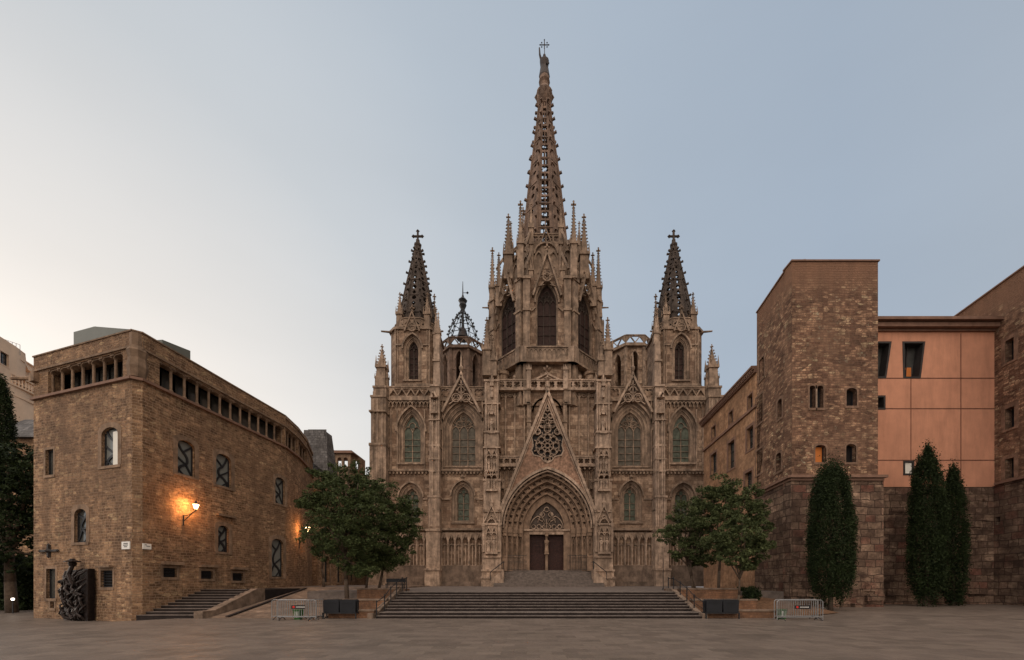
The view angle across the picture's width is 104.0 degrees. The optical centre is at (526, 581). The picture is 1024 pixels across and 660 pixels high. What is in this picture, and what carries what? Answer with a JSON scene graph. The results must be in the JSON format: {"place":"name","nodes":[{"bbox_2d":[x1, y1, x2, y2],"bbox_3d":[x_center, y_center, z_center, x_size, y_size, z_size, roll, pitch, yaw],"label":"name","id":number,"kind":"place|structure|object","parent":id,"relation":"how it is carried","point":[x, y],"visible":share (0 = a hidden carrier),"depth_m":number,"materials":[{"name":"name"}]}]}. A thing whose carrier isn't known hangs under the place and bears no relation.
{"place":"outdoors","nodes":[
{"label":"outdoors","id":0,"kind":"place"},
{"bbox_2d":[0,586,1023,659],"bbox_3d":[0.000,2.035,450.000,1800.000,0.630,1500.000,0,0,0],"label":"plaza ground","id":1,"kind":"structure","parent":0,"point":[941,632],"depth_m":15.03,"materials":[{"name":"stone"}]},
{"bbox_2d":[0,373,19,546],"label":"cypress","id":2,"kind":"object","parent":1,"relation":"on","point":[8,421],"visible":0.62,"depth_m":35.98,"materials":[{"name":"green plant"}]},
{"bbox_2d":[11,597,14,612],"bbox_3d":[-37.236,1.707,29.000,0.259,1.186,0.259,0,0,22],"label":"garden lamp","id":3,"kind":"object","parent":1,"relation":"on","point":[12,599],"visible":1,"depth_m":28.97,"materials":[{"name":"black metal"}]},
{"bbox_2d":[0,441,33,612],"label":"broadleaf tree","id":4,"kind":"object","parent":1,"relation":"on","point":[19,482],"visible":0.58,"depth_m":29.77,"materials":[{"name":"green plant"}]},
{"bbox_2d":[0,337,33,421],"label":"corner block","id":5,"kind":"structure","parent":1,"relation":"on","point":[14,362],"depth_m":61.75,"materials":[{"name":"beige stone"}]},
{"bbox_2d":[0,349,9,368],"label":"window","id":6,"kind":"structure","parent":5,"relation":"in","point":[2,356],"depth_m":59.79,"materials":[{"name":"beige stone"}]},
{"bbox_2d":[0,556,33,610],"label":"hedge","id":7,"kind":"object","parent":1,"relation":"on","point":[25,584],"visible":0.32,"depth_m":32.48,"materials":[{"name":"green plant"}]},
{"bbox_2d":[0,419,33,556],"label":"slate roofed house","id":8,"kind":"structure","parent":1,"relation":"on","point":[25,428],"depth_m":42.00,"materials":[{"name":"stone"}]},
{"bbox_2d":[57,559,94,620],"bbox_3d":[-26.897,0.490,23.719,2.521,3.703,0.744,0,0,17],"label":"relief sculpture","id":9,"kind":"object","parent":1,"relation":"on","point":[76,590],"visible":1,"depth_m":23.57,"materials":[{"name":"brown metal"}]},
{"bbox_2d":[10,326,313,620],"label":"corner house","id":10,"kind":"structure","parent":1,"relation":"on","point":[140,437],"depth_m":25.14,"materials":[{"name":"brown brick"}]},
{"bbox_2d":[38,543,58,557],"bbox_3d":[-29.940,-1.935,25.034,1.992,0.954,0.372,0,0,22],"label":"wall cross","id":11,"kind":"object","parent":10,"relation":"attached to","point":[48,550],"depth_m":24.99,"materials":[{"name":"stone"}]},
{"bbox_2d":[43,446,54,477],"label":"window","id":12,"kind":"structure","parent":10,"relation":"in","point":[51,453],"depth_m":25.27,"materials":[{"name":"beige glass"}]},
{"bbox_2d":[44,566,56,600],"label":"window","id":13,"kind":"structure","parent":10,"relation":"in","point":[53,569],"depth_m":25.27,"materials":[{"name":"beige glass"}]},
{"bbox_2d":[48,601,55,610],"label":"window","id":14,"kind":"structure","parent":10,"relation":"in","point":[49,609],"depth_m":25.01,"materials":[{"name":"black stone"}]},
{"bbox_2d":[71,504,89,544],"bbox_3d":[-27.009,-3.466,24.404,1.751,2.498,0.400,0,0,17],"label":"window","id":15,"kind":"structure","parent":10,"relation":"in","point":[84,516],"depth_m":24.42,"materials":[{"name":"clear glass"}]},
{"bbox_2d":[98,568,114,589],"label":"window","id":16,"kind":"structure","parent":10,"relation":"in","point":[109,575],"depth_m":23.69,"materials":[{"name":"beige stone"}]},
{"bbox_2d":[98,422,120,469],"bbox_3d":[-24.402,-8.001,23.610,2.072,2.713,0.400,0,0,17],"label":"window","id":17,"kind":"structure","parent":10,"relation":"in","point":[115,426],"depth_m":23.68,"materials":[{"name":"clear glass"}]},
{"bbox_2d":[122,541,129,548],"bbox_3d":[-23.047,-2.085,23.018,0.692,0.438,0.045,0,0,17],"label":"wall plaque","id":18,"kind":"object","parent":10,"relation":"attached to","point":[126,545],"depth_m":22.98,"materials":[{"name":"stone"}]},
{"bbox_2d":[142,543,150,548],"bbox_3d":[-22.166,-2.057,23.369,0.045,0.327,0.465,0,0,6],"label":"wall plaque","id":19,"kind":"object","parent":10,"relation":"attached to","point":[146,546],"depth_m":23.33,"materials":[{"name":"stone"}]},
{"bbox_2d":[161,565,179,579],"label":"window","id":20,"kind":"structure","parent":10,"relation":"in","point":[168,572],"depth_m":24.80,"materials":[{"name":"brown stone"}]},
{"bbox_2d":[173,435,198,480],"bbox_3d":[-22.067,-8.024,25.802,0.400,2.656,1.719,0,0,6],"label":"window","id":21,"kind":"structure","parent":10,"relation":"in","point":[182,451],"depth_m":25.88,"materials":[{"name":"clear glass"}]},
{"bbox_2d":[183,501,198,524],"bbox_3d":[-21.468,-4.409,25.647,0.952,1.617,0.343,0,0,0],"label":"wall lamp","id":22,"kind":"object","parent":10,"relation":"attached to","point":[195,505],"visible":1,"depth_m":25.57,"materials":[{"name":"white glass"}]},
{"bbox_2d":[199,568,214,580],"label":"window","id":23,"kind":"structure","parent":10,"relation":"in","point":[204,573],"depth_m":27.30,"materials":[{"name":"brown stone"}]},
{"bbox_2d":[214,521,231,554],"bbox_3d":[-21.758,-3.112,28.552,0.400,2.323,1.451,0,0,6],"label":"window","id":24,"kind":"structure","parent":10,"relation":"in","point":[220,532],"depth_m":28.62,"materials":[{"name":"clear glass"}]},
{"bbox_2d":[212,449,234,490],"bbox_3d":[-21.756,-7.995,28.575,0.400,2.724,1.816,0,0,6],"label":"window","id":25,"kind":"structure","parent":10,"relation":"in","point":[220,464],"depth_m":28.62,"materials":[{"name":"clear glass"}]},
{"bbox_2d":[231,571,244,582],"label":"window","id":26,"kind":"structure","parent":10,"relation":"in","point":[235,575],"depth_m":29.83,"materials":[{"name":"brown stone"}]},
{"bbox_2d":[269,535,285,578],"bbox_3d":[-21.169,-2.099,33.800,0.400,3.708,2.022,0,0,6],"label":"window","id":27,"kind":"structure","parent":10,"relation":"in","point":[274,544],"depth_m":33.88,"materials":[{"name":"glass"}]},
{"bbox_2d":[273,474,286,507],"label":"window","id":28,"kind":"structure","parent":10,"relation":"in","point":[277,483],"depth_m":34.20,"materials":[{"name":"brown glass"}]},
{"bbox_2d":[136,588,299,619],"bbox_3d":[-20.521,1.701,29.700,3.642,2.286,13.600,0,0,0],"label":"stair","id":29,"kind":"object","parent":1,"relation":"on","point":[271,593],"visible":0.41,"depth_m":25.05,"materials":[{"name":"stone"}]},
{"bbox_2d":[136,589,249,615],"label":"stair nosings","id":30,"kind":"object","parent":29,"relation":"on","point":[190,605],"visible":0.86,"depth_m":24.20,"materials":[{"name":"stone"}]},
{"bbox_2d":[194,588,264,618],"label":"stair curb","id":31,"kind":"structure","parent":1,"relation":"on","point":[250,597],"depth_m":25.25,"materials":[{"name":"stone"}]},
{"bbox_2d":[271,599,308,619],"bbox_3d":[-13.061,1.540,22.099,2.046,1.126,0.624,0,0,0],"label":"crowd barrier","id":32,"kind":"object","parent":1,"relation":"on","point":[287,608],"visible":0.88,"depth_m":22.09,"materials":[{"name":"metal"}]},
{"bbox_2d":[277,600,315,620],"bbox_3d":[-12.456,1.540,21.699,2.095,1.126,0.670,0,0,0],"label":"crowd barrier","id":33,"kind":"object","parent":1,"relation":"on","point":[294,606],"visible":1,"depth_m":21.67,"materials":[{"name":"metal"}]},
{"bbox_2d":[292,609,302,619],"bbox_3d":[-12.711,1.825,22.300,0.420,0.550,0.420,0,0,0],"label":"green bin","id":34,"kind":"object","parent":1,"relation":"on","point":[297,612],"visible":0.89,"depth_m":22.14,"materials":[{"name":"plastic"}]},
{"bbox_2d":[310,599,324,619],"bbox_3d":[-11.641,1.540,22.301,0.730,1.126,0.748,0,0,-31],"label":"crowd barrier","id":35,"kind":"object","parent":1,"relation":"on","point":[316,609],"visible":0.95,"depth_m":22.25,"materials":[{"name":"metal"}]},
{"bbox_2d":[210,585,427,617],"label":"ramp","id":36,"kind":"structure","parent":1,"relation":"on","point":[262,611],"depth_m":25.89,"materials":[{"name":"grey stone"}]},
{"bbox_2d":[225,588,306,616],"bbox_3d":[-17.566,1.256,27.749,0.252,1.539,9.527,0,0,-4],"label":"ramp gutter","id":37,"kind":"object","parent":36,"relation":"on","point":[240,611],"visible":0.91,"depth_m":26.34,"materials":[{"name":"stone"}]},
{"bbox_2d":[303,429,367,585],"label":"street house","id":38,"kind":"structure","parent":1,"relation":"on","point":[321,443],"depth_m":46.90,"materials":[{"name":"grey stone"}]},
{"bbox_2d":[324,555,330,583],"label":"window","id":39,"kind":"structure","parent":38,"relation":"in","point":[325,563],"depth_m":47.10,"materials":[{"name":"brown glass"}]},
{"bbox_2d":[337,557,342,583],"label":"window","id":40,"kind":"structure","parent":38,"relation":"in","point":[338,582],"depth_m":50.00,"materials":[{"name":"brown glass"}]},
{"bbox_2d":[322,599,358,618],"bbox_3d":[-10.577,1.560,22.835,1.920,1.080,0.530,0,0,0],"label":"bin stand","id":41,"kind":"object","parent":1,"relation":"on","point":[340,606],"visible":0.97,"depth_m":22.60,"materials":[{"name":"black metal"}]},
{"bbox_2d":[328,588,409,617],"bbox_3d":[-10.189,1.370,26.680,2.903,1.860,7.440,0,0,0],"label":"stepped planter","id":42,"kind":"object","parent":1,"relation":"on","point":[367,598],"visible":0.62,"depth_m":25.20,"materials":[{"name":"stone"}]},
{"bbox_2d":[293,459,393,598],"bbox_3d":[-11.957,-3.372,25.726,7.046,9.558,4.909,0,0,0],"label":"broadleaf tree","id":43,"kind":"object","parent":42,"relation":"in","point":[337,529],"visible":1,"depth_m":25.74,"materials":[{"name":"green plant"}]},
{"bbox_2d":[346,467,406,587],"bbox_3d":[-10.987,-3.746,28.479,4.185,9.021,4.226,0,0,35],"label":"broadleaf tree","id":44,"kind":"object","parent":42,"relation":"in","point":[382,501],"visible":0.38,"depth_m":28.51,"materials":[{"name":"green plant"}]},
{"bbox_2d":[367,588,404,618],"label":"stair side wall","id":45,"kind":"structure","parent":1,"relation":"on","point":[380,608],"depth_m":24.89,"materials":[{"name":"stone"}]},
{"bbox_2d":[376,577,406,617],"bbox_3d":[-8.577,0.905,25.750,0.120,2.490,5.820,0,0,0],"label":"stair handrail","id":46,"kind":"object","parent":1,"relation":"on","point":[402,578],"visible":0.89,"depth_m":25.27,"materials":[{"name":"black metal"}]},
{"bbox_2d":[377,592,701,617],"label":"step risers","id":47,"kind":"object","parent":1,"relation":"on","point":[538,606],"visible":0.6,"depth_m":24.58,"materials":[{"name":"stone"}]},
{"bbox_2d":[377,591,700,615],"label":"step treads","id":48,"kind":"object","parent":47,"relation":"on","point":[538,605],"visible":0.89,"depth_m":25.25,"materials":[{"name":"stone"}]},
{"bbox_2d":[666,588,707,618],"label":"stair side wall","id":49,"kind":"structure","parent":1,"relation":"on","point":[688,602],"depth_m":25.06,"materials":[{"name":"stone"}]},
{"bbox_2d":[668,577,703,612],"bbox_3d":[10.150,0.905,25.750,0.120,2.490,5.820,0,0,0],"label":"stair handrail","id":50,"kind":"object","parent":49,"relation":"attached to","point":[686,592],"visible":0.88,"depth_m":25.29,"materials":[{"name":"black metal"}]},
{"bbox_2d":[664,588,775,617],"bbox_3d":[12.375,1.370,26.680,4.130,1.860,7.440,0,0,0],"label":"stepped planter","id":51,"kind":"object","parent":1,"relation":"on","point":[748,608],"visible":0.56,"depth_m":25.00,"materials":[{"name":"stone"}]},
{"bbox_2d":[652,496,726,587],"bbox_3d":[12.079,-2.890,29.405,5.104,7.235,3.468,0,0,0],"label":"broadleaf tree","id":52,"kind":"object","parent":51,"relation":"in","point":[683,543],"visible":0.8,"depth_m":29.42,"materials":[{"name":"green plant"}]},
{"bbox_2d":[686,472,775,587],"bbox_3d":[14.427,-3.387,27.843,6.218,8.282,3.823,0,0,0],"label":"broadleaf tree","id":53,"kind":"object","parent":51,"relation":"in","point":[730,498],"visible":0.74,"depth_m":27.60,"materials":[{"name":"green plant"}]},
{"bbox_2d":[710,513,776,601],"bbox_3d":[13.285,-1.205,24.448,3.892,6.034,2.698,0,0,21],"label":"broadleaf tree","id":54,"kind":"object","parent":51,"relation":"on","point":[754,544],"visible":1,"depth_m":24.34,"materials":[{"name":"green plant"}]},
{"bbox_2d":[702,599,739,618],"bbox_3d":[11.097,1.560,22.835,1.920,1.080,0.530,0,0,0],"label":"bin stand","id":55,"kind":"object","parent":1,"relation":"on","point":[721,606],"visible":0.94,"depth_m":22.60,"materials":[{"name":"black metal"}]},
{"bbox_2d":[699,365,756,589],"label":"palace wing","id":56,"kind":"structure","parent":1,"relation":"on","point":[727,421],"depth_m":37.87,"materials":[{"name":"brown stone"}]},
{"bbox_2d":[711,423,715,440],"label":"window","id":57,"kind":"structure","parent":56,"relation":"in","point":[715,423],"depth_m":42.47,"materials":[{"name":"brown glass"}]},
{"bbox_2d":[710,449,716,476],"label":"window","id":58,"kind":"structure","parent":56,"relation":"in","point":[715,456],"depth_m":42.63,"materials":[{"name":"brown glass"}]},
{"bbox_2d":[728,409,732,426],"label":"window","id":59,"kind":"structure","parent":56,"relation":"in","point":[731,409],"depth_m":38.57,"materials":[{"name":"brown stone"}]},
{"bbox_2d":[726,435,735,472],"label":"window","id":60,"kind":"structure","parent":56,"relation":"in","point":[733,446],"depth_m":38.47,"materials":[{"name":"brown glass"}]},
{"bbox_2d":[743,466,753,490],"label":"window","id":61,"kind":"structure","parent":56,"relation":"in","point":[751,475],"depth_m":35.12,"materials":[{"name":"brown stone"}]},
{"bbox_2d":[747,391,752,410],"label":"window","id":62,"kind":"structure","parent":56,"relation":"in","point":[752,391],"depth_m":34.87,"materials":[{"name":"brown stone"}]},
{"bbox_2d":[745,420,754,453],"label":"window","id":63,"kind":"structure","parent":56,"relation":"in","point":[752,431],"depth_m":34.81,"materials":[{"name":"brown stone"}]},
{"bbox_2d":[778,609,785,618],"bbox_3d":[14.419,1.825,22.600,0.420,0.550,0.420,0,0,0],"label":"green bin","id":64,"kind":"object","parent":1,"relation":"on","point":[784,612],"visible":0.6,"depth_m":22.41,"materials":[{"name":"plastic"}]},
{"bbox_2d":[774,599,817,619],"bbox_3d":[15.030,1.540,22.299,2.546,1.126,0.624,0,0,-3],"label":"crowd barrier","id":65,"kind":"object","parent":1,"relation":"on","point":[791,607],"visible":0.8,"depth_m":22.27,"materials":[{"name":"metal"}]},
{"bbox_2d":[777,600,822,620],"bbox_3d":[14.774,1.540,21.599,2.546,1.126,0.663,0,0,0],"label":"crowd barrier","id":66,"kind":"object","parent":1,"relation":"on","point":[802,606],"visible":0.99,"depth_m":21.59,"materials":[{"name":"metal"}]},
{"bbox_2d":[751,259,887,606],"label":"square tower","id":67,"kind":"structure","parent":1,"relation":"on","point":[817,357],"depth_m":28.00,"materials":[{"name":"brown stone"}]},
{"bbox_2d":[755,390,763,427],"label":"window","id":68,"kind":"structure","parent":67,"relation":"in","point":[762,421],"depth_m":32.70,"materials":[{"name":"brown stone"}]},
{"bbox_2d":[755,444,763,477],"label":"window","id":69,"kind":"structure","parent":67,"relation":"in","point":[760,447],"depth_m":32.84,"materials":[{"name":"brown stone"}]},
{"bbox_2d":[758,352,764,383],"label":"window","id":70,"kind":"structure","parent":67,"relation":"in","point":[761,357],"depth_m":32.75,"materials":[{"name":"brown stone"}]},
{"bbox_2d":[774,450,781,474],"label":"window","id":71,"kind":"structure","parent":67,"relation":"in","point":[779,451],"depth_m":29.90,"materials":[{"name":"brown stone"}]},
{"bbox_2d":[776,395,782,422],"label":"window","id":72,"kind":"structure","parent":67,"relation":"in","point":[781,397],"depth_m":29.89,"materials":[{"name":"brown stone"}]},
{"bbox_2d":[808,384,816,409],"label":"window","id":73,"kind":"structure","parent":67,"relation":"in","point":[809,389],"depth_m":27.98,"materials":[{"name":"brown stone"}]},
{"bbox_2d":[816,384,824,409],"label":"window","id":74,"kind":"structure","parent":67,"relation":"in","point":[818,390],"depth_m":27.98,"materials":[{"name":"brown stone"}]},
{"bbox_2d":[813,443,827,464],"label":"window","id":75,"kind":"structure","parent":67,"relation":"in","point":[817,450],"depth_m":28.05,"materials":[{"name":"orange glass"}]},
{"bbox_2d":[844,442,857,464],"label":"window","id":76,"kind":"structure","parent":67,"relation":"in","point":[847,449],"depth_m":27.98,"materials":[{"name":"brown stone"}]},
{"bbox_2d":[845,386,858,407],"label":"window","id":77,"kind":"structure","parent":67,"relation":"in","point":[848,394],"depth_m":27.98,"materials":[{"name":"brown stone"}]},
{"bbox_2d":[804,447,859,610],"bbox_3d":[19.204,-3.153,25.197,2.895,10.611,2.894,0,0,0],"label":"cypress","id":78,"kind":"object","parent":1,"relation":"on","point":[832,481],"visible":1,"depth_m":24.59,"materials":[{"name":"green plant"}]},
{"bbox_2d":[903,438,952,606],"bbox_3d":[28.185,-3.992,28.213,2.695,12.420,2.612,0,0,0],"label":"cypress","id":79,"kind":"object","parent":1,"relation":"on","point":[928,470],"visible":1,"depth_m":27.81,"materials":[{"name":"green plant"}]},
{"bbox_2d":[878,316,1003,603],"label":"salmon building","id":80,"kind":"structure","parent":1,"relation":"on","point":[936,378],"depth_m":31.00,"materials":[{"name":"orange paint"}]},
{"bbox_2d":[878,395,885,409],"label":"window","id":81,"kind":"structure","parent":80,"relation":"in","point":[881,398],"depth_m":31.00,"materials":[{"name":"black glass"}]},
{"bbox_2d":[878,341,891,377],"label":"window","id":82,"kind":"structure","parent":80,"relation":"in","point":[884,347],"depth_m":31.21,"materials":[{"name":"black glass"}]},
{"bbox_2d":[903,461,913,474],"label":"window","id":83,"kind":"structure","parent":80,"relation":"in","point":[907,465],"depth_m":31.00,"materials":[{"name":"glass"}]},
{"bbox_2d":[902,341,924,377],"bbox_3d":[30.012,-17.174,31.335,1.763,2.868,0.730,0,0,0],"label":"window","id":84,"kind":"structure","parent":80,"relation":"in","point":[913,351],"depth_m":31.26,"materials":[{"name":"black glass"}]},
{"bbox_2d":[935,458,973,605],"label":"cypress","id":85,"kind":"object","parent":1,"relation":"on","point":[955,593],"visible":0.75,"depth_m":28.58,"materials":[{"name":"green plant"}]},
{"bbox_2d":[954,265,1023,605],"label":"great stone block","id":86,"kind":"structure","parent":1,"relation":"on","point":[1005,297],"depth_m":29.96,"materials":[{"name":"brown stone"}]},
{"bbox_2d":[1001,330,1017,367],"bbox_3d":[36.347,-17.343,29.878,0.763,2.134,1.230,0,0,0],"label":"window","id":87,"kind":"structure","parent":86,"relation":"in","point":[1015,342],"depth_m":30.06,"materials":[{"name":"brown stone"}]},
{"bbox_2d":[1001,452,1017,480],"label":"window","id":88,"kind":"structure","parent":86,"relation":"in","point":[1014,461],"depth_m":30.06,"materials":[{"name":"brown stone"}]},
{"bbox_2d":[1001,400,1018,432],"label":"window","id":89,"kind":"structure","parent":86,"relation":"in","point":[1015,412],"depth_m":29.92,"materials":[{"name":"brown stone"}]},
{"bbox_2d":[0,0,1023,474],"label":"sky","id":90,"kind":"structure","parent":0,"point":[245,187],"materials":[{"name":"blue"}]},
{"bbox_2d":[302,585,783,598],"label":"cathedral terrace","id":91,"kind":"structure","parent":0,"point":[331,594],"depth_m":33.51,"materials":[{"name":"stone"}]},
{"bbox_2d":[308,530,331,586],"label":"broadleaf tree","id":92,"kind":"object","parent":91,"relation":"on","point":[322,565],"visible":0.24,"depth_m":36.89,"materials":[{"name":"green plant"}]},
{"bbox_2d":[334,450,368,496],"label":"loggia tower","id":93,"kind":"structure","parent":91,"relation":"on","point":[342,456],"depth_m":58.00,"materials":[{"name":"stone"}]},
{"bbox_2d":[358,490,425,587],"bbox_3d":[-9.835,-2.981,29.091,4.206,7.408,3.978,0,0,31],"label":"broadleaf tree","id":94,"kind":"object","parent":91,"relation":"on","point":[404,520],"visible":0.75,"depth_m":28.97,"materials":[{"name":"green plant"}]},
{"bbox_2d":[386,579,405,587],"bbox_3d":[-10.824,0.200,33.025,1.600,0.900,0.450,0,0,0],"label":"terrace bench","id":95,"kind":"object","parent":91,"relation":"on","point":[393,580],"visible":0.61,"depth_m":33.19,"materials":[{"name":"grey stone"}]},
{"bbox_2d":[368,39,723,586],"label":"cathedral","id":96,"kind":"structure","parent":91,"relation":"on","point":[549,435],"depth_m":50.00,"materials":[{"name":"brown stone"}]},
{"bbox_2d":[397,481,423,525],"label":"window","id":97,"kind":"structure","parent":96,"relation":"in","point":[411,489],"depth_m":50.28,"materials":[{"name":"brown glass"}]},
{"bbox_2d":[395,405,426,464],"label":"window","id":98,"kind":"structure","parent":96,"relation":"in","point":[411,426],"depth_m":50.44,"materials":[{"name":"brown glass"}]},
{"bbox_2d":[440,401,484,467],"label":"window","id":99,"kind":"structure","parent":96,"relation":"in","point":[462,426],"depth_m":50.53,"materials":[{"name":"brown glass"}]},
{"bbox_2d":[450,475,475,523],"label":"window","id":100,"kind":"structure","parent":96,"relation":"in","point":[463,495],"depth_m":50.39,"materials":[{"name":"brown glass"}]},
{"bbox_2d":[618,475,643,523],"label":"window","id":101,"kind":"structure","parent":96,"relation":"in","point":[630,494],"depth_m":50.39,"materials":[{"name":"green glass"}]},
{"bbox_2d":[610,401,652,467],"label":"window","id":102,"kind":"structure","parent":96,"relation":"in","point":[630,424],"depth_m":50.53,"materials":[{"name":"brown glass"}]},
{"bbox_2d":[667,405,698,464],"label":"window","id":103,"kind":"structure","parent":96,"relation":"in","point":[682,426],"depth_m":50.36,"materials":[{"name":"green glass"}]},
{"bbox_2d":[670,481,696,525],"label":"window","id":104,"kind":"structure","parent":96,"relation":"in","point":[682,492],"depth_m":50.33,"materials":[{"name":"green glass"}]},
{"bbox_2d":[662,559,663,589],"bbox_3d":[11.286,-0.610,33.000,0.222,2.580,0.222,0,0,22],"label":"slim pole","id":105,"kind":"object","parent":91,"relation":"on","point":[663,575],"visible":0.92,"depth_m":32.98,"materials":[{"name":"black metal"}]},
{"bbox_2d":[740,596,837,616],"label":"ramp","id":106,"kind":"structure","parent":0,"point":[765,603],"depth_m":25.26,"materials":[{"name":"stone"}]},
{"bbox_2d":[741,586,761,600],"bbox_3d":[15.342,0.936,27.203,1.303,1.328,1.244,0,0,0],"label":"shrub","id":107,"kind":"object","parent":106,"relation":"on","point":[749,593],"visible":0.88,"depth_m":26.97,"materials":[{"name":"green plant"}]}
]}

